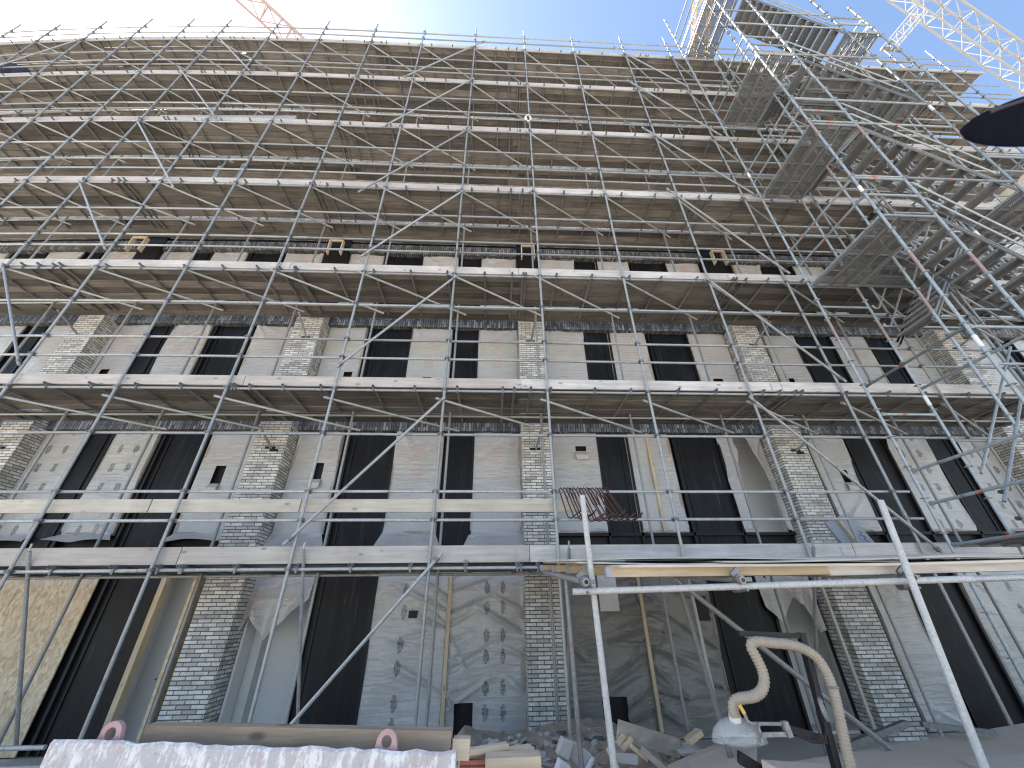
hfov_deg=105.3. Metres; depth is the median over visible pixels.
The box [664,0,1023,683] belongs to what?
stair tower
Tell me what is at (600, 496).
rusty hook
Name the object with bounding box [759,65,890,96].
plank deck
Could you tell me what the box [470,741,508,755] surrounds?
timber batten
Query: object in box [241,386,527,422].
plank deck
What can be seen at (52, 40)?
toe board
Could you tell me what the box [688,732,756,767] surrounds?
loose board
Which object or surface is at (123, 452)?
wall panel
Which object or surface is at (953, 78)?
plank deck
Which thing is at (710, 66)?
plank deck
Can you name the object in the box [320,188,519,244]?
plank deck
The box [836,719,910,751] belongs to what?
steel tube
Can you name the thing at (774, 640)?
dust extractor
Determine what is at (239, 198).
plank deck
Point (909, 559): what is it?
plank deck
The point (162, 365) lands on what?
wall panel
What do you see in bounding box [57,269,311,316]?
plank deck
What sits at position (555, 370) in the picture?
wall panel
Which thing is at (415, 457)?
wall panel
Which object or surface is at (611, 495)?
rusty hook
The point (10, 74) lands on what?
toe board
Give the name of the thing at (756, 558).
board sheet
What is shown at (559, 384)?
toe board
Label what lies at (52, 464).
wall panel
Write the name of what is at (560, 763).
foam block
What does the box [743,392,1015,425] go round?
plank deck
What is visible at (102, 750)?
ballast block
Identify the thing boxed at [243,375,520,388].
toe board
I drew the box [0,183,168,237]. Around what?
plank deck
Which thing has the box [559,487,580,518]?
rusty hook
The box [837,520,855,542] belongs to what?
timber strip
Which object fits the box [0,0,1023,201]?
sky
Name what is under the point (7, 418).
plank deck
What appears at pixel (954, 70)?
toe board
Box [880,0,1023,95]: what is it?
tower crane
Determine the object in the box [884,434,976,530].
wall panel
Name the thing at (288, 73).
toe board
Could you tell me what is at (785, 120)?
plank deck
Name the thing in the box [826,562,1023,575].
joist
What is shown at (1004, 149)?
toe board
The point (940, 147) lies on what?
toe board
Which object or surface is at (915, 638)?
window frame
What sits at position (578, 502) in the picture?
rusty hook
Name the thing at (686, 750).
paving slab
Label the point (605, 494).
rusty hook
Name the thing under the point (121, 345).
wall panel
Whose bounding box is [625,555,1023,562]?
board sheet
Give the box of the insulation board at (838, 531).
[825,512,882,542]
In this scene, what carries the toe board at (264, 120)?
on the tube scaffold
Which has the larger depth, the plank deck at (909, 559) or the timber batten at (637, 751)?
the plank deck at (909, 559)
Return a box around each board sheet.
[538,552,1003,560]
[543,560,898,564]
[566,558,1023,567]
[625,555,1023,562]
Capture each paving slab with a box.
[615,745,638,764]
[675,744,702,755]
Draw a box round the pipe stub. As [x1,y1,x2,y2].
[585,756,594,767]
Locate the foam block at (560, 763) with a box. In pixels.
[554,757,570,767]
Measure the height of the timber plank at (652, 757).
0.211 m
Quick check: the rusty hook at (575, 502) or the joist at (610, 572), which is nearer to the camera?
the joist at (610, 572)
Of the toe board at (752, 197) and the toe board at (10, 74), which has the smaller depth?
the toe board at (752, 197)
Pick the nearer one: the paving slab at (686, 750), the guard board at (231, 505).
the paving slab at (686, 750)
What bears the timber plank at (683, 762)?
on the rubble heap
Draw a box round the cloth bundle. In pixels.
[0,63,30,72]
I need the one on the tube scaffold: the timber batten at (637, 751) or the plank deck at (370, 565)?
the plank deck at (370, 565)
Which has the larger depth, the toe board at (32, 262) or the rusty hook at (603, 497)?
the toe board at (32, 262)
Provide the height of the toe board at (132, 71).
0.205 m
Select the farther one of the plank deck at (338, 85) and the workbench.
the plank deck at (338, 85)
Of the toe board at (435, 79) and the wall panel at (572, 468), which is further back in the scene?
the toe board at (435, 79)
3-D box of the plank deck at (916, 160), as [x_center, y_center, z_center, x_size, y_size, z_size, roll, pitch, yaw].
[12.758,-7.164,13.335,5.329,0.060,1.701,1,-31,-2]
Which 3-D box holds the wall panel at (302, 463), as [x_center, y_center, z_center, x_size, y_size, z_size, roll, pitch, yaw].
[-4.288,2.086,8.218,1.240,2.605,0.274,1,-31,-2]
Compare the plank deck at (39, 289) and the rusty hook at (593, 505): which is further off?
the plank deck at (39, 289)
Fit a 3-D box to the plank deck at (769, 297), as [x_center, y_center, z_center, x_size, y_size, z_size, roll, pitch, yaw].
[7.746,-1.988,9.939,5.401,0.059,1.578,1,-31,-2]
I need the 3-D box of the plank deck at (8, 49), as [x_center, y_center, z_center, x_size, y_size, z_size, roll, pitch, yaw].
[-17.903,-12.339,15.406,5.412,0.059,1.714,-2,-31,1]
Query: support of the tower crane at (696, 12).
on the ground
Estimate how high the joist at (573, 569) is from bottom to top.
0.074 m
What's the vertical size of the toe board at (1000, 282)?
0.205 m
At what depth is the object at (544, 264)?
11.99 m
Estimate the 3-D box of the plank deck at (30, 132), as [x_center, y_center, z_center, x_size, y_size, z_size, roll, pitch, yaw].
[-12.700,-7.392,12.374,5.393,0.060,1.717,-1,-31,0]
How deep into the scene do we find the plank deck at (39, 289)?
9.24 m
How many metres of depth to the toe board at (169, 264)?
8.61 m
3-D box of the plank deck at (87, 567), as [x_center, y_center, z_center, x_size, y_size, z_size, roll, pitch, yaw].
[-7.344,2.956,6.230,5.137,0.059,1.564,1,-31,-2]
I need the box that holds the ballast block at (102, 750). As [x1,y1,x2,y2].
[40,720,459,767]
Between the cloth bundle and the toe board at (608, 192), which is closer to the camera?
the toe board at (608, 192)
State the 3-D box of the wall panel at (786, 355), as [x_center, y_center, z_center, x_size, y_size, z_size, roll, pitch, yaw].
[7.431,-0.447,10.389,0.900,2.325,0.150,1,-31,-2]
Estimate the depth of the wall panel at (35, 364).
9.80 m
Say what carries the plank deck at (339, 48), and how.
on the tube scaffold
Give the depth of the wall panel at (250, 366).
9.94 m
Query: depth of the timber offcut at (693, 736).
3.85 m
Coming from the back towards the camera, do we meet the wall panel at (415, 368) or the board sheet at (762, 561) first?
the wall panel at (415, 368)
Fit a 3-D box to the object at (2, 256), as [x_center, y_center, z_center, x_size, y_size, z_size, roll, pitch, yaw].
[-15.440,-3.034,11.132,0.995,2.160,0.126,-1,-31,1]
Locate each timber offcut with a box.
[452,735,470,760]
[615,733,625,745]
[619,736,632,751]
[684,728,703,744]
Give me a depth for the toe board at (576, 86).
13.70 m
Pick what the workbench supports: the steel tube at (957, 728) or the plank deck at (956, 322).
the steel tube at (957, 728)
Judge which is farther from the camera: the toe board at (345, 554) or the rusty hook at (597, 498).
the rusty hook at (597, 498)
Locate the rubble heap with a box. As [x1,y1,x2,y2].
[451,717,687,767]
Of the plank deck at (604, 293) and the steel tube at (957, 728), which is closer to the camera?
the steel tube at (957, 728)
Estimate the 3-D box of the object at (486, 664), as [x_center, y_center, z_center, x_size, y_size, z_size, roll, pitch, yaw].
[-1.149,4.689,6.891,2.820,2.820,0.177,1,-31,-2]
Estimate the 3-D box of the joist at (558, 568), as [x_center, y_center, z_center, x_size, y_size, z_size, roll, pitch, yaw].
[2.579,2.239,4.784,4.177,0.074,0.065,0,-31,-1]
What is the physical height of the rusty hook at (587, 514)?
0.556 m
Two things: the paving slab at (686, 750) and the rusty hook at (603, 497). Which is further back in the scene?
the rusty hook at (603, 497)
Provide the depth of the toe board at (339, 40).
14.73 m
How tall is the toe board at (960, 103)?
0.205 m
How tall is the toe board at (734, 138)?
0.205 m
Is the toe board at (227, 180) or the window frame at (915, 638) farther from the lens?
the toe board at (227, 180)
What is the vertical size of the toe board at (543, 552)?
0.235 m
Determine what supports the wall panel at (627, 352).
in the brick building
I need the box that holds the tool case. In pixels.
[761,759,830,767]
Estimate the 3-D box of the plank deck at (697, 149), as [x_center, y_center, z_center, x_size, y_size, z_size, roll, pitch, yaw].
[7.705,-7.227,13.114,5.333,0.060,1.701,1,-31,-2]
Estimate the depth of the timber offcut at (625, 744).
3.69 m
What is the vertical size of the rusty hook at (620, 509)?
0.556 m
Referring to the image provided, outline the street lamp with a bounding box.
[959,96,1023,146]
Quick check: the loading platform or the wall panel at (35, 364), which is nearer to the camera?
the loading platform
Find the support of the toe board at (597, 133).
on the tube scaffold
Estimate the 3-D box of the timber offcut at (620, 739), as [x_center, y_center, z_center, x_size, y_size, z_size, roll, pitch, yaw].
[1.036,3.393,3.731,0.100,0.084,0.050,8,-32,-15]
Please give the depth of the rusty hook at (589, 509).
6.12 m
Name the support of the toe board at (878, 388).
on the tube scaffold
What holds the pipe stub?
in the rubble heap
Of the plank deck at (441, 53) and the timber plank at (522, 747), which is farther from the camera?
the plank deck at (441, 53)
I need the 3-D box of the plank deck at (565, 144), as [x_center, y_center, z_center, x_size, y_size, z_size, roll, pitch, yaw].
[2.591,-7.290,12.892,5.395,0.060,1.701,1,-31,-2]
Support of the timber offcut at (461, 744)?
on the ballast block at (102, 750)
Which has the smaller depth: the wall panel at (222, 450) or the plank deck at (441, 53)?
the wall panel at (222, 450)
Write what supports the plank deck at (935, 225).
on the tube scaffold
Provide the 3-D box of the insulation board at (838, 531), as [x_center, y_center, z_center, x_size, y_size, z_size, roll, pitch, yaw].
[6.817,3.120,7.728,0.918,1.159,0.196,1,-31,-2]
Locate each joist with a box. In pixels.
[540,565,551,570]
[552,565,573,571]
[566,566,587,573]
[581,566,604,575]
[604,566,829,577]
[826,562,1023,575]
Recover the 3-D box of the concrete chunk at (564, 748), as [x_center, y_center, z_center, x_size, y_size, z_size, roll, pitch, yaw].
[0.504,3.473,3.726,0.173,0.174,0.137,1,-31,-2]
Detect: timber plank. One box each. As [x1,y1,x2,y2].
[469,744,534,758]
[485,749,540,767]
[616,719,679,757]
[640,744,667,767]
[667,744,720,767]
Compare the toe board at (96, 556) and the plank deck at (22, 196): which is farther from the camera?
the plank deck at (22, 196)
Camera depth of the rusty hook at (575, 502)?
6.20 m
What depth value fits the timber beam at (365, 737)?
2.05 m
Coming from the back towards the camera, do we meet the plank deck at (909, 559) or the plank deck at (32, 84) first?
the plank deck at (32, 84)
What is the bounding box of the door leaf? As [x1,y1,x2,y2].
[135,578,205,742]
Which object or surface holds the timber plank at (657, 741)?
on the rubble heap
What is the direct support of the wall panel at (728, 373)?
in the brick building
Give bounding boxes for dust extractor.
[717,631,856,767]
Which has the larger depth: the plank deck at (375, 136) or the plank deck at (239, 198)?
the plank deck at (375, 136)
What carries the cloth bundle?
on the tube scaffold
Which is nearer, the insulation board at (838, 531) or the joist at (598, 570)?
the joist at (598, 570)
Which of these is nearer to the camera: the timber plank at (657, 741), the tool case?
the tool case
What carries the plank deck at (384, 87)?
on the tube scaffold
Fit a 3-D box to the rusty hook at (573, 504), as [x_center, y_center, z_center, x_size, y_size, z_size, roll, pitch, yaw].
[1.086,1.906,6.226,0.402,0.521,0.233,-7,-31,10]
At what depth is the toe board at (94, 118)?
11.65 m
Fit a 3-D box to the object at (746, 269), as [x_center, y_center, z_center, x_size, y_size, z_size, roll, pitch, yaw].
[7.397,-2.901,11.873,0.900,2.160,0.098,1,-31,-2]
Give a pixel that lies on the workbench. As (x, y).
(1004, 748)
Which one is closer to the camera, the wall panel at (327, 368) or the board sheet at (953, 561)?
the board sheet at (953, 561)
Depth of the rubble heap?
4.71 m
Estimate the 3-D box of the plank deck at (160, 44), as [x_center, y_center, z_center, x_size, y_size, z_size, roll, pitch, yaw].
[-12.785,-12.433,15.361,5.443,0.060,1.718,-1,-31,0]
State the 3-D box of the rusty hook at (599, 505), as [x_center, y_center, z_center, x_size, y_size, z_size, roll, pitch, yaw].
[1.448,1.935,6.263,0.420,0.541,0.240,-6,-31,9]
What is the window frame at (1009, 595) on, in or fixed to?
in the brick building
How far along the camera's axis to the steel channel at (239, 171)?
10.48 m
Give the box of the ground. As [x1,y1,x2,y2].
[0,731,965,764]
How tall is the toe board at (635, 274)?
0.205 m
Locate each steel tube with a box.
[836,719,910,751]
[919,721,997,735]
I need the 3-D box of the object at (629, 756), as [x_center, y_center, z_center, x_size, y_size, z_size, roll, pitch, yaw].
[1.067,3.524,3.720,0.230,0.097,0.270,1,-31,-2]
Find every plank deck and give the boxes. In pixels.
[0,41,121,88]
[0,76,90,117]
[0,122,204,175]
[0,127,48,175]
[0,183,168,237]
[0,266,108,314]
[0,384,280,420]
[0,404,29,420]
[0,565,202,576]
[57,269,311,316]
[65,75,233,115]
[104,40,252,87]
[121,183,344,239]
[168,562,533,573]
[169,122,361,179]
[214,75,376,121]
[240,40,385,92]
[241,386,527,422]
[292,270,521,320]
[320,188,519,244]
[342,126,517,184]
[364,80,516,127]
[376,45,515,98]
[508,133,675,189]
[509,52,643,86]
[509,86,658,132]
[509,276,735,323]
[510,194,705,248]
[514,389,779,424]
[519,558,629,570]
[635,58,767,91]
[645,93,792,137]
[655,140,826,194]
[679,201,878,253]
[699,281,915,327]
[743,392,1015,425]
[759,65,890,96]
[775,102,926,142]
[799,148,985,198]
[837,207,1023,255]
[874,558,997,560]
[878,71,979,101]
[886,289,1023,329]
[902,105,991,146]
[940,152,1023,201]
[958,399,1023,426]
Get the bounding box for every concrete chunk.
[555,735,573,760]
[570,739,591,766]
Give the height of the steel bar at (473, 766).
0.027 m
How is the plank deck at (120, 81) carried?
on the tube scaffold
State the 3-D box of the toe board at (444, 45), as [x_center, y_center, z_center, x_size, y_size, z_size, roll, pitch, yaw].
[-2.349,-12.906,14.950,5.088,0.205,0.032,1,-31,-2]
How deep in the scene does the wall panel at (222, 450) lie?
8.25 m
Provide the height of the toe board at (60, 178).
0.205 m
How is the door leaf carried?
in the brick building
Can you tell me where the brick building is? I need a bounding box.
[0,105,1023,757]
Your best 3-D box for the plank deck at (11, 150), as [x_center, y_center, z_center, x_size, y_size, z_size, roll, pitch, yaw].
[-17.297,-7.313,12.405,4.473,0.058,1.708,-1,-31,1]
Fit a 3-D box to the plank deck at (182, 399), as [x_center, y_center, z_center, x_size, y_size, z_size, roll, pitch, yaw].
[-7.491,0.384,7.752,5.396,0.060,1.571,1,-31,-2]
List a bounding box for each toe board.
[0,37,109,43]
[0,72,50,75]
[0,176,121,180]
[0,259,54,266]
[0,374,245,385]
[0,547,182,565]
[4,116,176,120]
[50,70,202,73]
[50,259,290,269]
[108,36,245,38]
[120,176,320,185]
[176,116,348,124]
[176,545,528,564]
[203,70,354,76]
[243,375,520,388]
[245,37,382,43]
[289,263,518,275]
[320,180,513,191]
[349,121,516,131]
[358,75,503,83]
[383,41,515,49]
[504,81,648,90]
[514,187,698,197]
[517,48,646,56]
[517,128,679,137]
[519,268,735,280]
[521,379,782,391]
[530,543,855,561]
[648,55,764,61]
[648,88,770,94]
[679,135,821,142]
[699,193,877,203]
[735,274,915,284]
[780,382,1023,394]
[781,61,883,67]
[837,143,988,150]
[851,542,1023,558]
[878,199,1023,208]
[897,67,985,74]
[926,101,1000,106]
[969,280,1023,287]
[986,147,1023,151]
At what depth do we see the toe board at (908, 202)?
11.02 m
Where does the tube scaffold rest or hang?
on the ground
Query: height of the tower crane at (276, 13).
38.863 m
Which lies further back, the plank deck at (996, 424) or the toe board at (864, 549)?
the plank deck at (996, 424)
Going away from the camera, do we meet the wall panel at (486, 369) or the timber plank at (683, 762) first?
the timber plank at (683, 762)
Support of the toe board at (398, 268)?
on the tube scaffold
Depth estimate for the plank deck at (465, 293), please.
9.41 m
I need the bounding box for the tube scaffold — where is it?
[0,18,1023,767]
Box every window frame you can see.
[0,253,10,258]
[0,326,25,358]
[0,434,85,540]
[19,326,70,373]
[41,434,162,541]
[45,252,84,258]
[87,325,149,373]
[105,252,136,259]
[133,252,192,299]
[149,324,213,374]
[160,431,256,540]
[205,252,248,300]
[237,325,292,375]
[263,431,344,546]
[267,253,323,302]
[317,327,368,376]
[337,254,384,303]
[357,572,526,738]
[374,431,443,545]
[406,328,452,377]
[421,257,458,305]
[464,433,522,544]
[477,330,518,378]
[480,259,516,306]
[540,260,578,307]
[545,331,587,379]
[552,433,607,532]
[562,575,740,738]
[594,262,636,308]
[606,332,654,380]
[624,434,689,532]
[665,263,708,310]
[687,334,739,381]
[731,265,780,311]
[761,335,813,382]
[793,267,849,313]
[803,435,882,531]
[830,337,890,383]
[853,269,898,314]
[865,585,962,731]
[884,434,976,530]
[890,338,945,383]
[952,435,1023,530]
[955,571,1023,702]
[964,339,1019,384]
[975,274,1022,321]
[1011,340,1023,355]
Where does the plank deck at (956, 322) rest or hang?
on the tube scaffold
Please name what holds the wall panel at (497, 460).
in the brick building
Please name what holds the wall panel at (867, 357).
in the brick building
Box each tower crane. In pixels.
[235,0,304,37]
[690,0,712,54]
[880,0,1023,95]
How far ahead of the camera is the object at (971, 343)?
10.79 m
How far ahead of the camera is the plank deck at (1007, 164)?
13.39 m
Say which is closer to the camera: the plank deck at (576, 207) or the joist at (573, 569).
the joist at (573, 569)
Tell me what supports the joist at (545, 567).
on the loading platform
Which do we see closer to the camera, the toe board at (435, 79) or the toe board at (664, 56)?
the toe board at (435, 79)
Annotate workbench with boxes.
[793,723,1023,767]
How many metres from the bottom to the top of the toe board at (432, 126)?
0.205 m
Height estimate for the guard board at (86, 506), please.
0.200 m
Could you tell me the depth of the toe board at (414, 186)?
10.39 m
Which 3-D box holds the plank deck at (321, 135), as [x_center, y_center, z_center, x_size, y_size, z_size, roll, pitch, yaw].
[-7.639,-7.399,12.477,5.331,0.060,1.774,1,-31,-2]
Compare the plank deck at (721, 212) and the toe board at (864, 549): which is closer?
the toe board at (864, 549)
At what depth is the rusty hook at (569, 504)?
6.16 m
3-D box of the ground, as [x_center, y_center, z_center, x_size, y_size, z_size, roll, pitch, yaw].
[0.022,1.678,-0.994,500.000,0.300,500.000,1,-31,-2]
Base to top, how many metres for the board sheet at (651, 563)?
0.306 m
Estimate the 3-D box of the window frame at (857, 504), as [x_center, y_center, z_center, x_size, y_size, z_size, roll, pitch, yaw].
[7.465,2.134,8.861,0.900,2.305,0.150,1,-31,-2]
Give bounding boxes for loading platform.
[542,495,1023,767]
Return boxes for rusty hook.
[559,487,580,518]
[563,487,581,517]
[566,487,593,519]
[569,487,594,517]
[572,487,595,517]
[576,487,603,521]
[579,487,606,520]
[582,487,609,521]
[585,487,614,518]
[588,487,616,520]
[590,487,622,520]
[594,487,625,517]
[598,487,628,520]
[600,487,635,520]
[605,487,642,521]
[607,488,641,521]
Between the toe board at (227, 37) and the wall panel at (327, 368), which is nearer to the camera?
the wall panel at (327, 368)
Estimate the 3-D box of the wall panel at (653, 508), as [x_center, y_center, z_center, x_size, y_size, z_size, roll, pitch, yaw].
[3.169,2.091,8.690,1.040,2.305,0.111,1,-31,-2]
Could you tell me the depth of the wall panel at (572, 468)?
8.67 m
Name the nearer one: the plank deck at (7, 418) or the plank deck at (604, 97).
the plank deck at (7, 418)
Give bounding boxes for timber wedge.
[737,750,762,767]
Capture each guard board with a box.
[0,499,152,512]
[148,499,301,512]
[300,499,589,512]
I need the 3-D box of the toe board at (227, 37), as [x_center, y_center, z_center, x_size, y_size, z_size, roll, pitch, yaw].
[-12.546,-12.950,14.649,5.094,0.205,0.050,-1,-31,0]
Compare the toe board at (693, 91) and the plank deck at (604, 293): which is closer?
the plank deck at (604, 293)
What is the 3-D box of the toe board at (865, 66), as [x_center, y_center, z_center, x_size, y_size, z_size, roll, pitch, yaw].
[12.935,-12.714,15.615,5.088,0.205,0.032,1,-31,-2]
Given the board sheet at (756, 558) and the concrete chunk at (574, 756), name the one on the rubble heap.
the concrete chunk at (574, 756)
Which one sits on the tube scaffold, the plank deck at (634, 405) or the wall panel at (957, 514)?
the plank deck at (634, 405)
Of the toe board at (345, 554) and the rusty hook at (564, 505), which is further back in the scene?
the rusty hook at (564, 505)
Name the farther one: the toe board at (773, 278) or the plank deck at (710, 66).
the plank deck at (710, 66)
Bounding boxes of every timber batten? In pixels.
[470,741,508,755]
[629,743,648,762]
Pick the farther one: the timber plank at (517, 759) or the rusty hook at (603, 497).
the rusty hook at (603, 497)
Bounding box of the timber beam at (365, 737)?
[139,721,452,751]
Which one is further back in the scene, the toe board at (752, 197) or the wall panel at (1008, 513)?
the toe board at (752, 197)
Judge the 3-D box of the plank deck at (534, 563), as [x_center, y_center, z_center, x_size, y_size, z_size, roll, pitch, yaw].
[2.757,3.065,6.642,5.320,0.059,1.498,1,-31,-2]
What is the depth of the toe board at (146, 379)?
7.11 m
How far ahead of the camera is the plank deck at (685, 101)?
14.47 m

